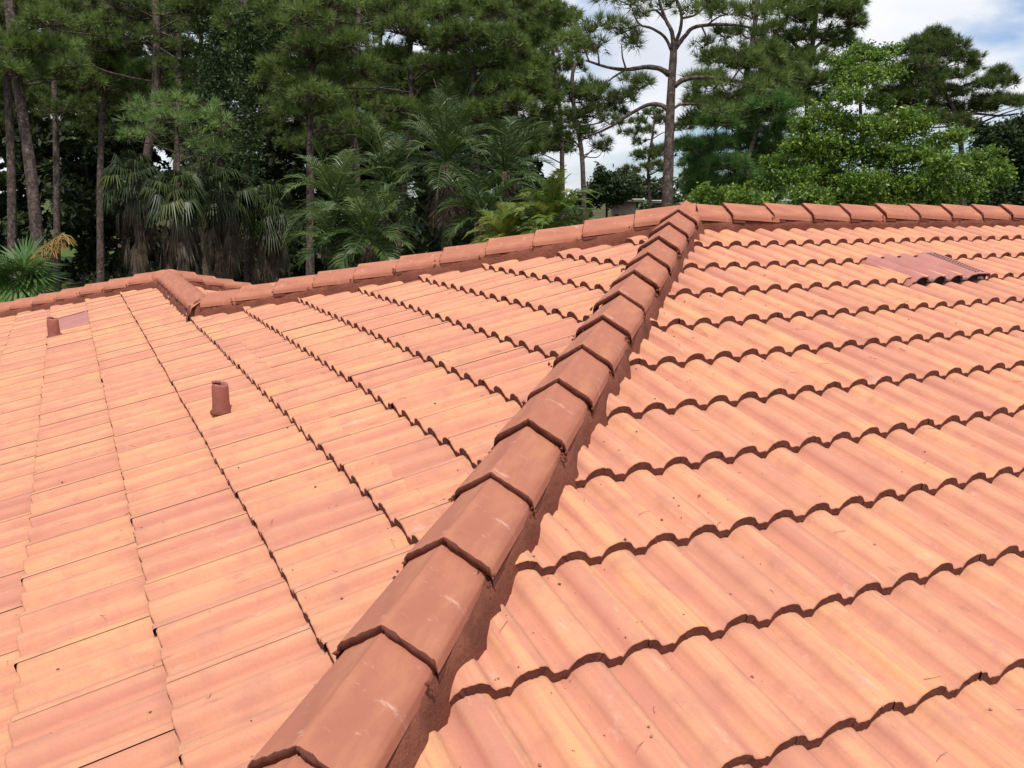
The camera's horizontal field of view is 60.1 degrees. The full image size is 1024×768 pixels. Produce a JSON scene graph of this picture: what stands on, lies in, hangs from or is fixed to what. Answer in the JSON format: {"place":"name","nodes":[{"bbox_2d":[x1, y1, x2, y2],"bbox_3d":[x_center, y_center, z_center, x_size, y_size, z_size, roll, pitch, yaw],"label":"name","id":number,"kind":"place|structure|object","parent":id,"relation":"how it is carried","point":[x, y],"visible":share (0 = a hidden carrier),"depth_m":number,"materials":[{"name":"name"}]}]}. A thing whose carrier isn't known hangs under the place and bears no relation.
{"place":"outdoors","nodes":[
{"label":"outdoors","id":0,"kind":"place"},
{"bbox_2d":[0,199,1010,302],"bbox_3d":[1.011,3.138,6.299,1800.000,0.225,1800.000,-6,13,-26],"label":"lawn","id":1,"kind":"structure","parent":0,"point":[598,213],"depth_m":71.14,"materials":[{"name":"green plant"}]},
{"bbox_2d":[0,21,47,158],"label":"pine tree","id":2,"kind":"object","parent":1,"relation":"on","point":[2,119],"visible":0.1,"depth_m":42.87,"materials":[{"name":"green plant"}]},
{"bbox_2d":[0,0,64,301],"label":"pine tree","id":3,"kind":"object","parent":1,"relation":"on","point":[6,92],"visible":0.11,"depth_m":30.88,"materials":[{"name":"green plant"}]},
{"bbox_2d":[0,25,74,159],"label":"pine tree","id":4,"kind":"object","parent":1,"relation":"on","point":[35,119],"visible":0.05,"depth_m":43.90,"materials":[{"name":"green plant"}]},
{"bbox_2d":[0,232,76,301],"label":"fan palm","id":5,"kind":"object","parent":1,"relation":"on","point":[29,269],"visible":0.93,"depth_m":13.34,"materials":[{"name":"green plant"}]},
{"bbox_2d":[0,0,98,295],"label":"pine tree","id":6,"kind":"object","parent":1,"relation":"on","point":[15,67],"visible":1,"depth_m":24.86,"materials":[{"name":"green plant"}]},
{"bbox_2d":[0,0,111,291],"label":"pine tree","id":7,"kind":"object","parent":1,"relation":"on","point":[51,98],"visible":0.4,"depth_m":35.90,"materials":[{"name":"green plant"}]},
{"bbox_2d":[23,0,150,283],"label":"pine tree","id":8,"kind":"object","parent":1,"relation":"on","point":[93,135],"visible":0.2,"depth_m":42.11,"materials":[{"name":"green plant"}]},
{"bbox_2d":[63,2,186,282],"bbox_3d":[-15.018,-8.875,33.479,4.073,12.031,5.585,-15,20,-52],"label":"pine tree","id":9,"kind":"object","parent":1,"relation":"on","point":[109,56],"visible":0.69,"depth_m":32.55,"materials":[{"name":"green plant"}]},
{"bbox_2d":[93,150,162,273],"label":"fan palm","id":10,"kind":"object","parent":1,"relation":"on","point":[134,213],"visible":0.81,"depth_m":24.90,"materials":[{"name":"green plant"}]},
{"bbox_2d":[71,2,194,259],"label":"pine tree","id":11,"kind":"object","parent":1,"relation":"on","point":[165,140],"visible":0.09,"depth_m":42.99,"materials":[{"name":"green plant"}]},
{"bbox_2d":[60,0,232,275],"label":"pine tree","id":12,"kind":"object","parent":1,"relation":"on","point":[156,34],"visible":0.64,"depth_m":29.90,"materials":[{"name":"green plant"}]},
{"bbox_2d":[136,165,213,274],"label":"fan palm","id":13,"kind":"object","parent":1,"relation":"on","point":[169,203],"visible":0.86,"depth_m":22.78,"materials":[{"name":"green plant"}]},
{"bbox_2d":[110,85,241,270],"bbox_3d":[-8.726,-4.292,23.540,3.501,7.260,2.048,-1,12,-5],"label":"pine tree","id":14,"kind":"object","parent":1,"relation":"on","point":[142,130],"visible":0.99,"depth_m":22.97,"materials":[{"name":"green plant"}]},
{"bbox_2d":[125,14,241,269],"bbox_3d":[-14.172,-10.225,38.873,5.379,12.677,3.087,-9,15,-38],"label":"pine tree","id":15,"kind":"object","parent":1,"relation":"on","point":[170,28],"visible":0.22,"depth_m":37.90,"materials":[{"name":"green plant"}]},
{"bbox_2d":[166,138,225,275],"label":"fan palm","id":16,"kind":"object","parent":1,"relation":"on","point":[197,164],"visible":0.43,"depth_m":29.87,"materials":[{"name":"green plant"}]},
{"bbox_2d":[133,11,264,261],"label":"pine tree","id":17,"kind":"object","parent":1,"relation":"on","point":[184,78],"visible":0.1,"depth_m":43.16,"materials":[{"name":"green plant"}]},
{"bbox_2d":[151,0,265,252],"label":"pine tree","id":18,"kind":"object","parent":1,"relation":"on","point":[182,8],"visible":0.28,"depth_m":28.33,"materials":[{"name":"green plant"}]},
{"bbox_2d":[178,0,258,168],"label":"climbing vine","id":19,"kind":"object","parent":18,"relation":"attached to","point":[213,76],"visible":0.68,"depth_m":28.40,"materials":[{"name":"green plant"}]},
{"bbox_2d":[189,162,261,281],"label":"fan palm","id":20,"kind":"object","parent":1,"relation":"on","point":[223,238],"visible":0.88,"depth_m":24.84,"materials":[{"name":"green plant"}]},
{"bbox_2d":[208,0,303,284],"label":"pine tree","id":21,"kind":"object","parent":1,"relation":"on","point":[253,5],"visible":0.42,"depth_m":26.84,"materials":[{"name":"green plant"}]},
{"bbox_2d":[221,1,276,193],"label":"climbing vine","id":22,"kind":"object","parent":21,"relation":"attached to","point":[244,24],"visible":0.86,"depth_m":26.60,"materials":[{"name":"green plant"}]},
{"bbox_2d":[235,183,304,283],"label":"fan palm","id":23,"kind":"object","parent":1,"relation":"on","point":[272,252],"visible":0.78,"depth_m":25.87,"materials":[{"name":"green plant"}]},
{"bbox_2d":[228,4,328,264],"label":"pine tree","id":24,"kind":"object","parent":1,"relation":"on","point":[286,126],"visible":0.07,"depth_m":44.40,"materials":[{"name":"green plant"}]},
{"bbox_2d":[0,75,567,285],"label":"understory thicket","id":25,"kind":"object","parent":1,"relation":"on","point":[78,204],"visible":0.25,"depth_m":42.22,"materials":[{"name":"green plant"}]},
{"bbox_2d":[242,0,409,275],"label":"pine tree","id":26,"kind":"object","parent":1,"relation":"on","point":[320,46],"visible":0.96,"depth_m":25.54,"materials":[{"name":"green plant"}]},
{"bbox_2d":[269,30,277,71],"bbox_3d":[-7.127,-9.988,26.495,0.320,1.254,0.469,2,12,6],"label":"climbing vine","id":27,"kind":"object","parent":26,"relation":"attached to","point":[273,40],"visible":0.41,"depth_m":26.49,"materials":[{"name":"green plant"}]},
{"bbox_2d":[245,23,314,62],"bbox_3d":[-6.865,-10.186,26.496,2.077,1.296,1.580,-6,13,-26],"label":"climbing vine","id":28,"kind":"object","parent":26,"relation":"attached to","point":[278,33],"visible":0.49,"depth_m":26.41,"materials":[{"name":"green plant"}]},
{"bbox_2d":[282,199,379,269],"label":"date palm","id":29,"kind":"object","parent":1,"relation":"on","point":[331,223],"visible":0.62,"depth_m":17.75,"materials":[{"name":"green plant"}]},
{"bbox_2d":[272,0,395,200],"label":"pine tree","id":30,"kind":"object","parent":1,"relation":"on","point":[287,142],"visible":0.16,"depth_m":40.16,"materials":[{"name":"green plant"}]},
{"bbox_2d":[277,131,392,260],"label":"date palm","id":31,"kind":"object","parent":1,"relation":"on","point":[332,179],"visible":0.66,"depth_m":18.76,"materials":[{"name":"green plant"}]},
{"bbox_2d":[292,0,424,266],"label":"pine tree","id":32,"kind":"object","parent":1,"relation":"on","point":[324,140],"visible":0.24,"depth_m":35.92,"materials":[{"name":"green plant"}]},
{"bbox_2d":[314,176,417,268],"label":"date palm","id":33,"kind":"object","parent":1,"relation":"on","point":[370,220],"visible":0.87,"depth_m":17.23,"materials":[{"name":"green plant"}]},
{"bbox_2d":[320,116,440,259],"bbox_3d":[-3.017,-3.156,20.818,2.848,6.152,3.017,6,13,24],"label":"date palm","id":34,"kind":"object","parent":1,"relation":"on","point":[394,213],"visible":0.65,"depth_m":20.28,"materials":[{"name":"green plant"}]},
{"bbox_2d":[325,6,440,260],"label":"pine tree","id":35,"kind":"object","parent":1,"relation":"on","point":[398,75],"visible":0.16,"depth_m":41.02,"materials":[{"name":"green plant"}]},
{"bbox_2d":[338,0,484,258],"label":"pine tree","id":36,"kind":"object","parent":1,"relation":"on","point":[398,12],"visible":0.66,"depth_m":31.49,"materials":[{"name":"green plant"}]},
{"bbox_2d":[374,63,511,250],"bbox_3d":[-1.621,-3.526,20.254,3.181,7.131,3.346,0,12,-3],"label":"date palm","id":37,"kind":"object","parent":1,"relation":"on","point":[449,129],"visible":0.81,"depth_m":19.76,"materials":[{"name":"green plant"}]},
{"bbox_2d":[391,1,495,245],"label":"pine tree","id":38,"kind":"object","parent":1,"relation":"on","point":[426,148],"visible":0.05,"depth_m":44.65,"materials":[{"name":"green plant"}]},
{"bbox_2d":[428,172,533,246],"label":"date palm","id":39,"kind":"object","parent":1,"relation":"on","point":[485,199],"visible":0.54,"depth_m":18.28,"materials":[{"name":"green plant"}]},
{"bbox_2d":[411,0,572,237],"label":"pine tree","id":40,"kind":"object","parent":1,"relation":"on","point":[517,76],"visible":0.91,"depth_m":29.22,"materials":[{"name":"green plant"}]},
{"bbox_2d":[462,198,538,243],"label":"butterfly palm","id":41,"kind":"object","parent":1,"relation":"on","point":[506,225],"visible":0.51,"depth_m":15.32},
{"bbox_2d":[449,110,566,229],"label":"date palm","id":42,"kind":"object","parent":1,"relation":"on","point":[503,160],"visible":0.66,"depth_m":20.73,"materials":[{"name":"green plant"}]},
{"bbox_2d":[459,0,577,204],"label":"pine tree","id":43,"kind":"object","parent":1,"relation":"on","point":[525,5],"visible":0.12,"depth_m":44.74,"materials":[{"name":"green plant"}]},
{"bbox_2d":[497,165,602,236],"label":"butterfly palm","id":44,"kind":"object","parent":1,"relation":"on","point":[551,204],"visible":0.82,"depth_m":14.76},
{"bbox_2d":[516,0,600,218],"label":"pine tree","id":45,"kind":"object","parent":1,"relation":"on","point":[561,14],"visible":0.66,"depth_m":35.49,"materials":[{"name":"green plant"}]},
{"bbox_2d":[541,61,657,223],"bbox_3d":[2.798,-6.849,31.683,3.793,9.039,3.512,-6,13,-26],"label":"pine tree","id":46,"kind":"object","parent":1,"relation":"on","point":[575,113],"visible":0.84,"depth_m":30.93,"materials":[{"name":"green plant"}]},
{"bbox_2d":[571,161,646,217],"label":"broadleaf tree","id":47,"kind":"object","parent":1,"relation":"on","point":[613,189],"visible":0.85,"depth_m":49.34,"materials":[{"name":"green plant"}]},
{"bbox_2d":[611,199,643,216],"bbox_3d":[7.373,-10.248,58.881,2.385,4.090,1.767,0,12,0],"label":"house","id":48,"kind":"structure","parent":1,"relation":"on","point":[628,207],"depth_m":58.13,"materials":[{"name":"white paint"}]},
{"bbox_2d":[611,168,677,209],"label":"broadleaf tree","id":49,"kind":"object","parent":1,"relation":"on","point":[656,189],"visible":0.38,"depth_m":74.50,"materials":[{"name":"green plant"}]},
{"bbox_2d":[614,106,695,208],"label":"pine tree","id":50,"kind":"object","parent":1,"relation":"on","point":[653,152],"visible":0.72,"depth_m":45.68,"materials":[{"name":"green plant"}]},
{"bbox_2d":[652,200,661,207],"bbox_3d":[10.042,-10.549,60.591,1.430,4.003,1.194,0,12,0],"label":"house","id":51,"kind":"structure","parent":1,"relation":"on","point":[657,203],"depth_m":59.64,"materials":[{"name":"white paint"}]},
{"bbox_2d":[541,0,781,206],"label":"pine tree","id":52,"kind":"object","parent":1,"relation":"on","point":[755,83],"visible":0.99,"depth_m":23.96,"materials":[{"name":"green plant"}]},
{"bbox_2d":[679,179,780,205],"bbox_3d":[4.436,-1.833,18.362,2.140,4.798,1.814,-6,13,-26],"label":"leafy shrub","id":53,"kind":"object","parent":1,"relation":"on","point":[706,194],"visible":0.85,"depth_m":17.49,"materials":[{"name":"green plant"}]},
{"bbox_2d":[674,86,805,203],"bbox_3d":[7.003,-5.228,27.216,4.484,7.788,3.975,-6,13,-26],"label":"pine tree","id":54,"kind":"object","parent":1,"relation":"on","point":[706,160],"visible":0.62,"depth_m":26.73,"materials":[{"name":"green plant"}]},
{"bbox_2d":[675,0,814,180],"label":"pine tree","id":55,"kind":"object","parent":1,"relation":"on","point":[775,50],"visible":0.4,"depth_m":29.46,"materials":[{"name":"green plant"}]},
{"bbox_2d":[556,156,960,224],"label":"distant woods","id":56,"kind":"object","parent":1,"relation":"on","point":[677,184],"visible":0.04,"depth_m":85.50,"materials":[{"name":"green plant"}]},
{"bbox_2d":[755,0,871,162],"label":"pine tree","id":57,"kind":"object","parent":1,"relation":"on","point":[803,13],"visible":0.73,"depth_m":32.26,"materials":[{"name":"green plant"}]},
{"bbox_2d":[744,37,1019,205],"bbox_3d":[9.062,-4.166,21.242,6.653,8.228,3.133,0,12,-3],"label":"fig tree","id":58,"kind":"object","parent":1,"relation":"on","point":[815,146],"visible":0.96,"depth_m":20.64,"materials":[{"name":"green plant"}]},
{"bbox_2d":[865,20,1023,205],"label":"pine tree","id":59,"kind":"object","parent":1,"relation":"on","point":[927,79],"visible":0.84,"depth_m":34.60,"materials":[{"name":"green plant"}]},
{"bbox_2d":[955,111,1023,205],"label":"oak tree","id":60,"kind":"object","parent":1,"relation":"on","point":[1008,133],"visible":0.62,"depth_m":37.09,"materials":[{"name":"green plant"}]},
{"bbox_2d":[0,200,1023,767],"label":"tiled house","id":61,"kind":"structure","parent":0,"point":[186,586],"depth_m":2.75,"materials":[{"name":"tile"}]},
{"bbox_2d":[49,267,1020,766],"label":"mortar crumbs","id":62,"kind":"object","parent":61,"relation":"on","point":[565,529],"visible":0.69,"depth_m":2.51,"materials":[{"name":"brown concrete"}]},
{"bbox_2d":[0,0,1023,200],"label":"sky","id":63,"kind":"structure","parent":0,"point":[996,26],"materials":[{"name":"white"}]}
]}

